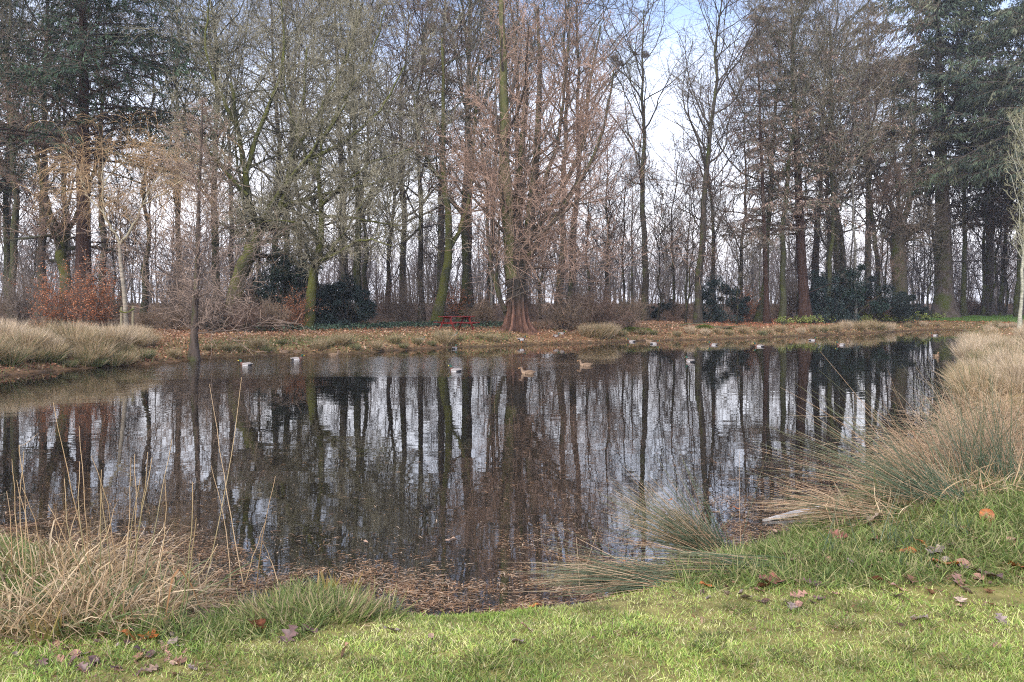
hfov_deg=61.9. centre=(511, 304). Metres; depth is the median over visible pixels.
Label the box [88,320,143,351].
grass tussock
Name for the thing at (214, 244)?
broadleaf tree
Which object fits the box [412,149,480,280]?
understorey tree
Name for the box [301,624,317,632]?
fallen leaf
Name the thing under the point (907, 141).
forest tree
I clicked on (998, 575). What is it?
fallen leaf
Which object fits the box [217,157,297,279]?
understorey tree
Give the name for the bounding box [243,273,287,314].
evergreen bush
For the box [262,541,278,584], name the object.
tall reed
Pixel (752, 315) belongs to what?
bare shrub
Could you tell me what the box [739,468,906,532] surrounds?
rush clump
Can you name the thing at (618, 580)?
rush clump
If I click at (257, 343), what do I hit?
grass tussock
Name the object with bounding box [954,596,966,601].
fallen leaf
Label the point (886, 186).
understorey tree
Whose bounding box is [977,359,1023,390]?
grass tussock
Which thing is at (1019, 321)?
birch tree
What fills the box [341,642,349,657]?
fallen leaf
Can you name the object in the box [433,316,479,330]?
picnic table
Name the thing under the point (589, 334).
grass tussock
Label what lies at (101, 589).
straw clump
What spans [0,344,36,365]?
grass tussock
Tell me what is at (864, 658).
grass tuft
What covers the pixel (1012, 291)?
bare shrub
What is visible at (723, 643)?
grass tuft
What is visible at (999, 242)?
understorey tree
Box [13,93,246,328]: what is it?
young tree
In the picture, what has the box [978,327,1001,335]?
grass tussock
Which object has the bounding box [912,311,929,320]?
seedling shrub
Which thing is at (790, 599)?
grass tuft
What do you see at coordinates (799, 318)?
seedling shrub
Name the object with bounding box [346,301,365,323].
bare shrub
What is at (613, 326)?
grass tussock
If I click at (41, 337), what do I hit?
grass tussock
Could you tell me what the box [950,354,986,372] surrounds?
grass tussock
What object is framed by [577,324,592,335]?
grass tussock
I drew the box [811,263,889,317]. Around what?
evergreen bush
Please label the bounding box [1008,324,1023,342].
grass tussock
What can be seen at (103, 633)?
fallen leaf
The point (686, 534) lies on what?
rush clump
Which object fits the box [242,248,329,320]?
evergreen bush
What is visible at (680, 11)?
sky
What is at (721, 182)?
broadleaf tree
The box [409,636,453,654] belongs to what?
grass tuft
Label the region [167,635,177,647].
fallen leaf
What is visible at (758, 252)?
forest tree
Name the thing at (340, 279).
bare shrub
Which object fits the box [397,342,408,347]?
grass tussock
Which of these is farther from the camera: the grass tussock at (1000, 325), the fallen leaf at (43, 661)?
the grass tussock at (1000, 325)
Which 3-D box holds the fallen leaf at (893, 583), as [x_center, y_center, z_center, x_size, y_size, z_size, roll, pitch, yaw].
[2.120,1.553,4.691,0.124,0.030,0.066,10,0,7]
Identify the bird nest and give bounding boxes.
[609,52,619,62]
[615,59,624,68]
[640,49,649,59]
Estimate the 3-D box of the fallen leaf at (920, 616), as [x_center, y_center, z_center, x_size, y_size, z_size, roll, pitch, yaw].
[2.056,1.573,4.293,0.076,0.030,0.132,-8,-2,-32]
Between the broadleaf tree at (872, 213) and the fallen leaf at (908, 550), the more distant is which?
the broadleaf tree at (872, 213)
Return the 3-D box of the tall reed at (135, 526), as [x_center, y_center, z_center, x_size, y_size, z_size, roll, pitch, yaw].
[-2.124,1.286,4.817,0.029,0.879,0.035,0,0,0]
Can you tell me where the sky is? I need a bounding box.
[0,0,1023,303]
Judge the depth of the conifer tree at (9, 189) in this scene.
56.38 m
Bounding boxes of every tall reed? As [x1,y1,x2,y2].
[6,491,12,567]
[12,462,21,577]
[17,482,32,572]
[19,453,24,569]
[22,488,42,580]
[48,505,90,598]
[53,402,93,579]
[64,479,95,590]
[78,461,101,603]
[79,427,90,587]
[91,456,117,594]
[99,470,101,595]
[101,492,111,595]
[124,473,130,584]
[127,460,151,598]
[128,481,139,581]
[130,452,147,574]
[134,454,137,595]
[139,441,171,597]
[147,484,166,603]
[153,544,217,615]
[176,482,192,629]
[180,518,196,624]
[200,377,241,604]
[209,384,243,584]
[211,466,230,587]
[244,524,264,584]
[256,476,275,584]
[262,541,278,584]
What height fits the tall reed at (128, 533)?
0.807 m
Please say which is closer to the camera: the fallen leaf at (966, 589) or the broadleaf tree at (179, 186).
the fallen leaf at (966, 589)
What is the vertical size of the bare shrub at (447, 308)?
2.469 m
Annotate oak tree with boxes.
[110,0,482,328]
[208,0,491,330]
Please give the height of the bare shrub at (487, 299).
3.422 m
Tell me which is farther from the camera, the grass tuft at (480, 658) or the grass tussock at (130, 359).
the grass tussock at (130, 359)
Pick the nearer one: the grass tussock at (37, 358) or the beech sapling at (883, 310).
the grass tussock at (37, 358)
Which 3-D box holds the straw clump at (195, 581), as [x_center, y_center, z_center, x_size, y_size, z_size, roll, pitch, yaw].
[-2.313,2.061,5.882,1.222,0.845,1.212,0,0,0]
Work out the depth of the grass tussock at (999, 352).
23.77 m
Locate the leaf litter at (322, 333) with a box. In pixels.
[0,317,1016,371]
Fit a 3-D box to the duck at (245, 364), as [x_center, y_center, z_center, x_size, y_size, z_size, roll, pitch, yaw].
[-8.835,1.951,28.282,0.536,0.275,0.208,0,0,5]
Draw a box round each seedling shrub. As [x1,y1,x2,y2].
[775,316,793,324]
[793,315,806,322]
[806,314,824,323]
[858,314,875,322]
[877,313,893,321]
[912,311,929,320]
[932,312,945,318]
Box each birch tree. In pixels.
[458,58,499,317]
[832,40,902,321]
[1000,107,1023,328]
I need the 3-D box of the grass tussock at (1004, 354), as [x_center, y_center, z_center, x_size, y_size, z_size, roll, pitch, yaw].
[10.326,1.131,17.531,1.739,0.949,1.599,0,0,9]
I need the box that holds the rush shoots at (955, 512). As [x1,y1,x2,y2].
[927,461,984,536]
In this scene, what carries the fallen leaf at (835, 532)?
on the ground at (994, 595)
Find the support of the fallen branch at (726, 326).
on the ground at (994, 595)
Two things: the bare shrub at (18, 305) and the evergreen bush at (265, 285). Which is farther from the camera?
the evergreen bush at (265, 285)
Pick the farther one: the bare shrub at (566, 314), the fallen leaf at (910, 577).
the bare shrub at (566, 314)
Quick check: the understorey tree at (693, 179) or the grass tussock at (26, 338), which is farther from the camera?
the understorey tree at (693, 179)
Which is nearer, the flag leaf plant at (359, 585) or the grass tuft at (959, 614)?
the grass tuft at (959, 614)
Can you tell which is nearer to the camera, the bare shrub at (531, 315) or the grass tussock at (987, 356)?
the grass tussock at (987, 356)
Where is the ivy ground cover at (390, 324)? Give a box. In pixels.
[242,319,503,332]
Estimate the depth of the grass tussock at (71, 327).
29.15 m
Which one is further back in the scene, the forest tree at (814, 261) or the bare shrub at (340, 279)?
the forest tree at (814, 261)
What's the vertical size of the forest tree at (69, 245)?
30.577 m
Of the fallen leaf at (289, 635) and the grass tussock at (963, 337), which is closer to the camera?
the fallen leaf at (289, 635)
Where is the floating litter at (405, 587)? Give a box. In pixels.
[0,447,904,616]
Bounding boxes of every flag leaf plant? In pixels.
[24,607,51,645]
[28,607,61,646]
[313,570,333,594]
[320,569,341,588]
[346,570,365,592]
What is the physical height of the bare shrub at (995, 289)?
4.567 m
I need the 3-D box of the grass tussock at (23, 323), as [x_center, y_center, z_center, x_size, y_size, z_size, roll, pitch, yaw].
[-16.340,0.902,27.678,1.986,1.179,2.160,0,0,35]
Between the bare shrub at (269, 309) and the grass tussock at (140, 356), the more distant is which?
the bare shrub at (269, 309)
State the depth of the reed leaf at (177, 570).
4.40 m
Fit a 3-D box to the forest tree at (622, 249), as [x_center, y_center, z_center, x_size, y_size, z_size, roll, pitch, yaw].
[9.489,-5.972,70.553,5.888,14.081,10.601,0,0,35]
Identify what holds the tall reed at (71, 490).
on the ground at (994, 595)
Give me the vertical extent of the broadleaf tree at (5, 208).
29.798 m
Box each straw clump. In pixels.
[0,498,157,590]
[0,506,162,658]
[0,519,257,659]
[0,525,201,664]
[28,515,209,593]
[79,535,249,617]
[146,540,256,606]
[787,478,933,533]
[830,456,975,512]
[883,447,1022,498]
[922,371,1019,426]
[937,448,1023,492]
[955,358,1023,424]
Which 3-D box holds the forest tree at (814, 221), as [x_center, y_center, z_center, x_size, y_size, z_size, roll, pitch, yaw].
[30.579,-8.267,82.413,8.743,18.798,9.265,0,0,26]
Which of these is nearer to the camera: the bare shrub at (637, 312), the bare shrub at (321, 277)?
the bare shrub at (637, 312)
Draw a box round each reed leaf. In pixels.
[19,434,36,538]
[92,561,113,603]
[165,569,200,618]
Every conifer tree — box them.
[0,0,145,251]
[0,0,263,325]
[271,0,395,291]
[383,0,493,315]
[676,0,916,323]
[706,4,835,323]
[762,0,1023,317]
[820,0,919,314]
[883,67,1023,314]
[911,0,1023,260]
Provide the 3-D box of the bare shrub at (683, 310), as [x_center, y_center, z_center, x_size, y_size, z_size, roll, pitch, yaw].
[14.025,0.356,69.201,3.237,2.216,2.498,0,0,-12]
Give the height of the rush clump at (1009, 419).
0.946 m
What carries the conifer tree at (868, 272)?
on the ground at (994, 595)
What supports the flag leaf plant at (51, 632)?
on the ground at (994, 595)
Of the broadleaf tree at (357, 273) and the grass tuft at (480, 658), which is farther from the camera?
the broadleaf tree at (357, 273)
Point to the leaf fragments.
(701, 620)
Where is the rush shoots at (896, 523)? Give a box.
[856,472,935,548]
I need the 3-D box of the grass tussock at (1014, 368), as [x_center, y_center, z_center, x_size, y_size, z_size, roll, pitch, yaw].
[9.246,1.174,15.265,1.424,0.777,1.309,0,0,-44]
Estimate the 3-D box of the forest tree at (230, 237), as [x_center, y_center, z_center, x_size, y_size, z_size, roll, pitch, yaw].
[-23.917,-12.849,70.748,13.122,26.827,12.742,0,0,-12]
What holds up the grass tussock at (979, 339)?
on the ground at (994, 595)
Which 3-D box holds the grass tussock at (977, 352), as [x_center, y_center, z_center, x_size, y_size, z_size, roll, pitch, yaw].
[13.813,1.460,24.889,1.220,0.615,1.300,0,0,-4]
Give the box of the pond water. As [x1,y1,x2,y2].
[0,330,965,618]
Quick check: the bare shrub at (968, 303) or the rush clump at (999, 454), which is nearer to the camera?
the rush clump at (999, 454)
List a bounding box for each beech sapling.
[1,253,112,327]
[40,247,156,327]
[272,282,329,329]
[425,275,477,320]
[725,280,760,321]
[865,288,902,318]
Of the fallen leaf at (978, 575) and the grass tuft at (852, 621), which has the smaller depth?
the grass tuft at (852, 621)
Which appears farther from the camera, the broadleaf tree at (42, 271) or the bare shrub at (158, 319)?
the broadleaf tree at (42, 271)
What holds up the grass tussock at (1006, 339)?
on the ground at (994, 595)
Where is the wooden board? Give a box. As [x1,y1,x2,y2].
[763,506,820,520]
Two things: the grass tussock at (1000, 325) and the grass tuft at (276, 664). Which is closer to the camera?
the grass tuft at (276, 664)
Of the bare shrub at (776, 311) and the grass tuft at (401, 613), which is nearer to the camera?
the grass tuft at (401, 613)
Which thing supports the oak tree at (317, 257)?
on the ground at (994, 595)
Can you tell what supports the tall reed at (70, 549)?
on the ground at (994, 595)
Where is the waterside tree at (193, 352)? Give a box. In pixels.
[24,97,318,362]
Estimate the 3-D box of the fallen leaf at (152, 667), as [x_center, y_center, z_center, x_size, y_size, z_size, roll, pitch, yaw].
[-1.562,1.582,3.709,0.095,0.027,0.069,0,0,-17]
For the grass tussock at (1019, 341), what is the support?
on the ground at (994, 595)
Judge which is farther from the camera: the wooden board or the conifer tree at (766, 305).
the conifer tree at (766, 305)
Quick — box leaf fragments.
[0,512,1022,681]
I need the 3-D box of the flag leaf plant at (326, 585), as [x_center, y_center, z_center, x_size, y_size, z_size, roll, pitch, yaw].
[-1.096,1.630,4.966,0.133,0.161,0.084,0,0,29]
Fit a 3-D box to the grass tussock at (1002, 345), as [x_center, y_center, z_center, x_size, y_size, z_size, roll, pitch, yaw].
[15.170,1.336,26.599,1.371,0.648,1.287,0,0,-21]
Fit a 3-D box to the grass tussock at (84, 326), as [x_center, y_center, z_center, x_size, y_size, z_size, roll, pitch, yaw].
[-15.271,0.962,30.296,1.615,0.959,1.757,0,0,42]
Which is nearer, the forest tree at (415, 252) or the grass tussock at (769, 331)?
the grass tussock at (769, 331)
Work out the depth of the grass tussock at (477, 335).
41.65 m
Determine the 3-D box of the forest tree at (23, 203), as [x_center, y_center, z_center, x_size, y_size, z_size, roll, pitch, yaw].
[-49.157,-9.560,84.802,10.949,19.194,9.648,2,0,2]
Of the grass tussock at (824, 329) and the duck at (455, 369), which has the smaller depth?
the duck at (455, 369)
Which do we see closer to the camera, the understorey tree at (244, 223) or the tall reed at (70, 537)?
the tall reed at (70, 537)
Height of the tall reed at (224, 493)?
1.533 m
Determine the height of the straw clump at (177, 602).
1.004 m
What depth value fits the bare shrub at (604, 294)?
58.32 m
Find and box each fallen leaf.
[30,633,52,644]
[35,656,48,668]
[50,640,58,646]
[57,654,63,662]
[67,654,79,665]
[70,649,81,656]
[76,661,90,673]
[86,658,98,664]
[88,655,100,663]
[96,631,111,635]
[116,629,137,639]
[133,645,146,651]
[133,650,142,661]
[137,628,157,638]
[140,664,160,671]
[145,650,155,656]
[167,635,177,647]
[174,655,186,664]
[246,618,268,628]
[278,621,299,643]
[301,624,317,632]
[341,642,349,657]
[383,626,400,630]
[756,582,769,587]
[756,598,771,602]
[759,571,784,583]
[787,601,796,609]
[789,589,811,597]
[794,600,802,606]
[800,577,822,585]
[823,529,847,539]
[852,512,891,526]
[867,575,883,580]
[887,582,907,590]
[893,493,921,505]
[899,547,920,552]
[904,574,917,583]
[910,614,931,618]
[924,544,944,555]
[924,586,934,593]
[928,558,960,564]
[952,558,971,566]
[952,571,966,586]
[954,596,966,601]
[959,586,972,592]
[964,563,984,571]
[973,573,984,579]
[979,505,994,521]
[983,571,1004,579]
[983,588,994,592]
[995,612,1008,624]
[1008,561,1023,568]
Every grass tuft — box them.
[204,587,274,617]
[224,581,348,626]
[258,643,306,661]
[263,655,315,672]
[265,583,388,632]
[305,575,424,624]
[338,652,386,671]
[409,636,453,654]
[459,653,508,674]
[462,644,508,663]
[578,602,618,613]
[622,622,663,639]
[684,636,729,652]
[692,626,735,641]
[714,598,754,612]
[716,649,766,668]
[766,646,808,663]
[775,594,815,607]
[821,615,866,631]
[833,598,874,614]
[835,650,878,670]
[862,578,903,590]
[882,634,928,653]
[893,615,940,629]
[931,648,981,671]
[932,609,975,620]
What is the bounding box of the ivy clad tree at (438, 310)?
[337,10,518,322]
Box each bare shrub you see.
[0,238,54,325]
[0,259,48,319]
[0,293,13,317]
[30,277,87,324]
[44,316,57,326]
[67,286,108,326]
[94,289,129,320]
[101,292,136,315]
[131,241,221,319]
[131,306,162,327]
[142,252,226,322]
[142,297,190,329]
[148,271,209,319]
[161,246,265,332]
[177,269,235,329]
[186,273,279,332]
[240,290,294,331]
[242,290,257,322]
[273,250,333,316]
[328,271,362,304]
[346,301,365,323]
[353,273,386,314]
[363,266,416,317]
[378,257,448,325]
[379,293,411,322]
[406,248,461,314]
[423,288,457,314]
[462,293,505,325]
[469,289,501,320]
[473,281,500,312]
[526,281,550,315]
[527,284,610,330]
[527,300,540,321]
[541,271,586,311]
[551,253,647,329]
[554,286,590,324]
[564,271,611,314]
[581,283,636,312]
[603,287,652,327]
[626,279,656,316]
[637,285,685,313]
[659,299,685,320]
[666,300,706,318]
[685,307,711,319]
[711,273,754,316]
[726,283,761,313]
[745,301,777,320]
[755,265,797,315]
[770,295,794,318]
[773,281,797,313]
[859,279,875,316]
[915,269,980,305]
[956,286,977,313]
[957,297,981,313]
[958,283,980,312]
[973,282,1011,307]
[1004,282,1015,302]
[1004,283,1022,313]
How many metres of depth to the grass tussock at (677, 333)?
48.80 m
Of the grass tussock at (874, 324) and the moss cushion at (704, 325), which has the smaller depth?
the moss cushion at (704, 325)
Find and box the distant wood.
[0,174,1023,310]
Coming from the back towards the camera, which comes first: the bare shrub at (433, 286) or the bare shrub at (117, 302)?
the bare shrub at (433, 286)
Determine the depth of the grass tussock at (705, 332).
49.47 m
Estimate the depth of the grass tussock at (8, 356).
24.89 m
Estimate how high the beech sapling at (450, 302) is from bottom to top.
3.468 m
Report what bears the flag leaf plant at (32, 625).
on the ground at (994, 595)
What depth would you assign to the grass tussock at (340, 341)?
35.39 m
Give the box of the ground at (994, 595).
[0,303,1023,681]
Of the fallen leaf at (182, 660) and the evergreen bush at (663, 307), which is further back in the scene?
the evergreen bush at (663, 307)
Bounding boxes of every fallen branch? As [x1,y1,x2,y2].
[666,323,710,325]
[714,325,745,327]
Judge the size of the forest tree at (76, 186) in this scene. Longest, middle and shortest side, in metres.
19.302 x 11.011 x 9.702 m
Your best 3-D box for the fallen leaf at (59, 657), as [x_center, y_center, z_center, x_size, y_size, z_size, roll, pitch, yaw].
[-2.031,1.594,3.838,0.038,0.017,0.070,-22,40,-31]
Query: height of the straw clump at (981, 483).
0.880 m
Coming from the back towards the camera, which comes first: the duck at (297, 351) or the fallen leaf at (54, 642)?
the duck at (297, 351)
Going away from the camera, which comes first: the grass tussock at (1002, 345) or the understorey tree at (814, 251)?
the grass tussock at (1002, 345)
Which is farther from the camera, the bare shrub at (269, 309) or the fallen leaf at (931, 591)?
the bare shrub at (269, 309)
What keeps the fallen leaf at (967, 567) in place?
on the ground at (994, 595)
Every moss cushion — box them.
[621,327,642,331]
[696,324,714,328]
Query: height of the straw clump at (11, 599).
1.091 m
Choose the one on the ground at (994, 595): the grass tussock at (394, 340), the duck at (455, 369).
the grass tussock at (394, 340)
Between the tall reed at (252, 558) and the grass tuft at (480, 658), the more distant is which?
the tall reed at (252, 558)
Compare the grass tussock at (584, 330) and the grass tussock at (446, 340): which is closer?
the grass tussock at (446, 340)
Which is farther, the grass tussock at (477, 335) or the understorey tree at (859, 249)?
the understorey tree at (859, 249)
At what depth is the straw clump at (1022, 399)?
11.30 m
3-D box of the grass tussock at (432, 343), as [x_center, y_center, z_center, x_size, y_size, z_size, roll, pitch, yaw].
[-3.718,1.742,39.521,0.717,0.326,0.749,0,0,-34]
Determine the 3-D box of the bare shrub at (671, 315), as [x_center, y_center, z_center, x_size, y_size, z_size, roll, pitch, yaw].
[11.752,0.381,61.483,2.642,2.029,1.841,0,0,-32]
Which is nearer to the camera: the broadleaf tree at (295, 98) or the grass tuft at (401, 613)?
the grass tuft at (401, 613)
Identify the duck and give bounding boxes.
[238,359,252,365]
[278,348,288,353]
[291,354,304,359]
[293,348,301,353]
[329,350,340,355]
[448,364,461,371]
[518,367,535,373]
[578,360,591,365]
[685,356,694,361]
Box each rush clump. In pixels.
[498,524,690,603]
[596,443,776,559]
[616,528,786,593]
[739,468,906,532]
[741,356,1021,520]
[821,381,1023,483]
[842,365,1023,474]
[854,339,1023,490]
[881,371,1023,452]
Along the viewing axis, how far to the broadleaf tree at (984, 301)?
77.84 m
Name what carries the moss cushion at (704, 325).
on the ground at (994, 595)
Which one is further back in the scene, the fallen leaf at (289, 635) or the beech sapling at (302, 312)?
the beech sapling at (302, 312)
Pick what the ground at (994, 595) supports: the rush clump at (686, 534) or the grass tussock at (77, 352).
the grass tussock at (77, 352)
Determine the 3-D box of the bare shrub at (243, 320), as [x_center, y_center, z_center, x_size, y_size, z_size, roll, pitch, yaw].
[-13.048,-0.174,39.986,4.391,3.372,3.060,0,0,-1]
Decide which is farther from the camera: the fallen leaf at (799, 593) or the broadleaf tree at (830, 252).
the broadleaf tree at (830, 252)
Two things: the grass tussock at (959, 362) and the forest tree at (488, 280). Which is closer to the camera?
the grass tussock at (959, 362)
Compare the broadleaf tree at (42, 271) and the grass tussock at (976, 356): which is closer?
the grass tussock at (976, 356)
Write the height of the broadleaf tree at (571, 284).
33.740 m
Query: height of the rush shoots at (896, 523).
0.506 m
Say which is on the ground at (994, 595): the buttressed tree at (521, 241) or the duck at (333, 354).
the buttressed tree at (521, 241)
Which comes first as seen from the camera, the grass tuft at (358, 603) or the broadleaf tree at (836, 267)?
the grass tuft at (358, 603)
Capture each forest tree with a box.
[0,101,66,297]
[0,124,58,237]
[2,0,156,290]
[24,118,125,235]
[94,167,148,301]
[103,85,207,304]
[119,210,153,302]
[134,0,289,280]
[182,169,258,263]
[234,134,298,306]
[263,119,373,289]
[266,0,453,298]
[349,38,476,311]
[351,230,380,275]
[395,221,430,301]
[397,169,462,257]
[411,217,437,287]
[448,5,574,310]
[472,187,501,280]
[474,211,502,295]
[528,178,553,307]
[554,157,617,302]
[582,147,652,309]
[586,194,633,307]
[607,152,666,301]
[641,213,696,301]
[664,163,721,312]
[676,174,743,280]
[715,0,952,272]
[727,240,769,313]
[735,0,914,314]
[739,204,788,297]
[777,211,812,265]
[793,136,855,315]
[844,234,864,280]
[860,179,906,293]
[866,33,979,254]
[883,178,967,308]
[907,221,957,301]
[931,0,1023,316]
[952,192,1008,280]
[952,241,979,298]
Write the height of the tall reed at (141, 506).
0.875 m
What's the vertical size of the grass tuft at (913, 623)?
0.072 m
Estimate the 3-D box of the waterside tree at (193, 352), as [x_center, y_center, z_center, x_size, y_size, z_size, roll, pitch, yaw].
[-11.902,-2.799,30.321,9.316,9.744,9.428,0,0,-22]
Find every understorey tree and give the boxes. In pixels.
[0,152,59,310]
[70,117,163,296]
[91,190,160,297]
[114,141,207,302]
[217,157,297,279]
[252,101,333,274]
[303,106,397,291]
[346,114,427,307]
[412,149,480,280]
[472,114,550,286]
[489,129,584,318]
[539,92,634,307]
[621,153,717,320]
[652,138,756,322]
[700,172,792,324]
[751,102,858,313]
[804,186,888,319]
[840,160,933,305]
[884,163,966,314]
[952,110,1023,315]
[967,135,1023,315]
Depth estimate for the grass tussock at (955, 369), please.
17.79 m
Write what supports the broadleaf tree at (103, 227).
on the ground at (994, 595)
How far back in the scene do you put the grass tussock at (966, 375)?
16.23 m
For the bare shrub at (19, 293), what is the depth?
49.77 m
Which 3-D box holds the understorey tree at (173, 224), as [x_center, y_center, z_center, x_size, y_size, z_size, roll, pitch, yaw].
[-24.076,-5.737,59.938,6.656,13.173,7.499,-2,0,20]
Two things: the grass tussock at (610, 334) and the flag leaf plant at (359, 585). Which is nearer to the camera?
the flag leaf plant at (359, 585)
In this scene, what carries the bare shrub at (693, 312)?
on the ground at (994, 595)
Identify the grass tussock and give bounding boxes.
[0,315,37,346]
[0,317,37,336]
[0,325,59,351]
[0,328,21,359]
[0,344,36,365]
[0,347,19,362]
[0,354,24,365]
[5,325,60,350]
[8,341,39,361]
[11,328,59,347]
[17,317,70,333]
[26,346,51,362]
[28,338,75,359]
[31,351,53,362]
[39,332,71,351]
[41,317,103,341]
[45,348,70,363]
[46,342,74,355]
[51,318,94,334]
[51,323,108,351]
[61,320,99,331]
[62,359,78,366]
[63,331,109,351]
[69,325,128,351]
[69,346,106,364]
[70,347,93,358]
[72,336,122,361]
[76,326,125,350]
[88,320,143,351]
[88,356,110,366]
[101,348,128,365]
[114,351,142,364]
[117,341,138,354]
[124,331,155,347]
[127,323,155,338]
[130,331,156,347]
[130,347,154,359]
[136,329,165,345]
[138,347,159,358]
[164,347,183,357]
[201,343,213,350]
[219,342,232,350]
[233,343,252,351]
[244,336,269,348]
[259,344,274,351]
[275,338,287,344]
[308,337,329,350]
[319,336,334,346]
[328,332,352,345]
[334,332,355,343]
[348,344,361,349]
[370,339,384,349]
[385,334,403,343]
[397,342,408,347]
[411,334,424,344]
[426,339,437,345]
[430,326,457,339]
[431,329,457,344]
[475,332,483,338]
[484,333,501,341]
[484,334,495,341]
[572,321,598,336]
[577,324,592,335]
[587,323,613,338]
[594,320,620,338]
[600,322,622,337]
[616,328,628,336]
[634,327,647,334]
[649,329,658,334]
[672,331,681,336]
[683,326,695,333]
[700,328,710,335]
[709,327,723,333]
[724,328,735,335]
[734,325,750,333]
[762,328,774,333]
[771,323,789,332]
[795,328,805,333]
[806,323,821,332]
[818,325,828,332]
[828,321,843,331]
[838,319,852,329]
[851,319,870,330]
[861,317,879,329]
[875,321,885,329]
[884,320,898,330]
[918,320,928,326]
[928,362,1001,403]
[931,357,992,390]
[937,364,980,380]
[943,355,979,369]
[943,362,995,389]
[947,338,992,364]
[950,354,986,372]
[951,330,984,345]
[959,335,996,350]
[961,345,997,359]
[963,335,996,345]
[963,360,1022,390]
[967,347,1003,363]
[969,331,1012,342]
[975,338,1023,367]
[977,351,1015,365]
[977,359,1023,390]
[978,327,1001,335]
[981,339,1012,351]
[984,346,1014,359]
[988,334,1019,349]
[989,366,1023,394]
[990,351,1023,384]
[993,353,1023,365]
[996,322,1008,328]
[999,333,1020,345]
[1008,322,1016,327]
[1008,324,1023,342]
[1009,329,1023,350]
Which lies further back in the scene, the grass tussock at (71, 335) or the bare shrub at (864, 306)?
the bare shrub at (864, 306)
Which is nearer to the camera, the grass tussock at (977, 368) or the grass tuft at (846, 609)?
the grass tuft at (846, 609)
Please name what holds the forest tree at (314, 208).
on the ground at (994, 595)
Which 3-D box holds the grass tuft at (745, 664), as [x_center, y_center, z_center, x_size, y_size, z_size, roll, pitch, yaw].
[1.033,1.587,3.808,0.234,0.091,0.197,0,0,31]
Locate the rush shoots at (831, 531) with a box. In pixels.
[805,480,867,554]
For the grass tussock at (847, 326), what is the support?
on the ground at (994, 595)
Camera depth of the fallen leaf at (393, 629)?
4.21 m
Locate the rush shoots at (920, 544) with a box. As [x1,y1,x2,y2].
[891,497,949,571]
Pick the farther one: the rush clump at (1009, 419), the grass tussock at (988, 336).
the grass tussock at (988, 336)
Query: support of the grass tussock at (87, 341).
on the ground at (994, 595)
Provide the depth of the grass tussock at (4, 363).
24.82 m
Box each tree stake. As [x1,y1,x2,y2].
[120,307,122,326]
[131,305,133,326]
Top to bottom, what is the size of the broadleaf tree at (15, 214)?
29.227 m
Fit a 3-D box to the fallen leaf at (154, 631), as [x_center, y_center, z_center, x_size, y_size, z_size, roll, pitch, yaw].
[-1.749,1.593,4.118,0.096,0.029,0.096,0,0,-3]
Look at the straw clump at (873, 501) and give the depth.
6.38 m
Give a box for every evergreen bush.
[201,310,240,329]
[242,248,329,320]
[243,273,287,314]
[281,274,363,323]
[314,274,377,328]
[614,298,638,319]
[651,298,684,320]
[693,273,751,323]
[796,269,861,323]
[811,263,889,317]
[852,275,918,322]
[908,300,930,319]
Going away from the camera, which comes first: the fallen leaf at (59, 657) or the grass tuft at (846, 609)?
the fallen leaf at (59, 657)
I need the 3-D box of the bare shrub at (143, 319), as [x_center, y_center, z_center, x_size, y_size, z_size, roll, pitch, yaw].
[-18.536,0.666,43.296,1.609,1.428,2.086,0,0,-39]
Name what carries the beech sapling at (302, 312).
on the ground at (994, 595)
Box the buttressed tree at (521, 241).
[406,0,710,334]
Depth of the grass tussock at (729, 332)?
50.74 m
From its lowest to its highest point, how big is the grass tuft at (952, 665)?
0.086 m
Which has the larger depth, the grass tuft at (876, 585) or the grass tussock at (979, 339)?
the grass tussock at (979, 339)
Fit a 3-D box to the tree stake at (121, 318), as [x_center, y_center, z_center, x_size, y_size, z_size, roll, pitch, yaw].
[-15.881,0.874,34.700,0.098,1.571,0.099,0,0,0]
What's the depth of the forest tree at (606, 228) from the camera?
106.19 m
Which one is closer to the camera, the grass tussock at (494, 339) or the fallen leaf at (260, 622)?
the fallen leaf at (260, 622)
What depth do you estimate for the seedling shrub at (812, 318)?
60.59 m
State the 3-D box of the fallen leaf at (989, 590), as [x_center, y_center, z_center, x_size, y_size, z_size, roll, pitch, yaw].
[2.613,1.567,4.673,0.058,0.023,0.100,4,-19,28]
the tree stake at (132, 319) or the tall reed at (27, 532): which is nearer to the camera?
the tall reed at (27, 532)
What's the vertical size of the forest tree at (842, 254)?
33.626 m
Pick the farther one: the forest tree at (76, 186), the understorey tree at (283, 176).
the forest tree at (76, 186)
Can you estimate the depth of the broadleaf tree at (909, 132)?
68.16 m
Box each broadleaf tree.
[0,0,52,125]
[0,0,121,318]
[0,0,146,312]
[0,12,164,322]
[5,0,159,315]
[6,0,223,314]
[19,0,222,295]
[44,0,311,305]
[102,0,434,316]
[112,0,346,313]
[152,0,469,320]
[158,0,487,282]
[229,0,337,301]
[236,0,523,320]
[256,0,585,318]
[364,0,609,320]
[376,0,582,319]
[401,0,692,213]
[472,0,678,320]
[483,0,677,309]
[551,102,666,303]
[556,0,725,320]
[592,35,783,320]
[619,101,732,319]
[642,0,817,324]
[661,0,941,322]
[669,25,848,320]
[686,0,941,294]
[708,0,899,322]
[717,0,938,321]
[748,18,888,321]
[794,0,945,321]
[838,30,969,319]
[862,5,1007,316]
[912,48,1023,316]
[950,41,1023,315]
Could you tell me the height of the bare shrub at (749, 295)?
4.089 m
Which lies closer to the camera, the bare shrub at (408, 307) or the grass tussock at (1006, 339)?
the grass tussock at (1006, 339)
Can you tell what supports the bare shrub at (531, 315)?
on the ground at (994, 595)
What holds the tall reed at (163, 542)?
on the ground at (994, 595)

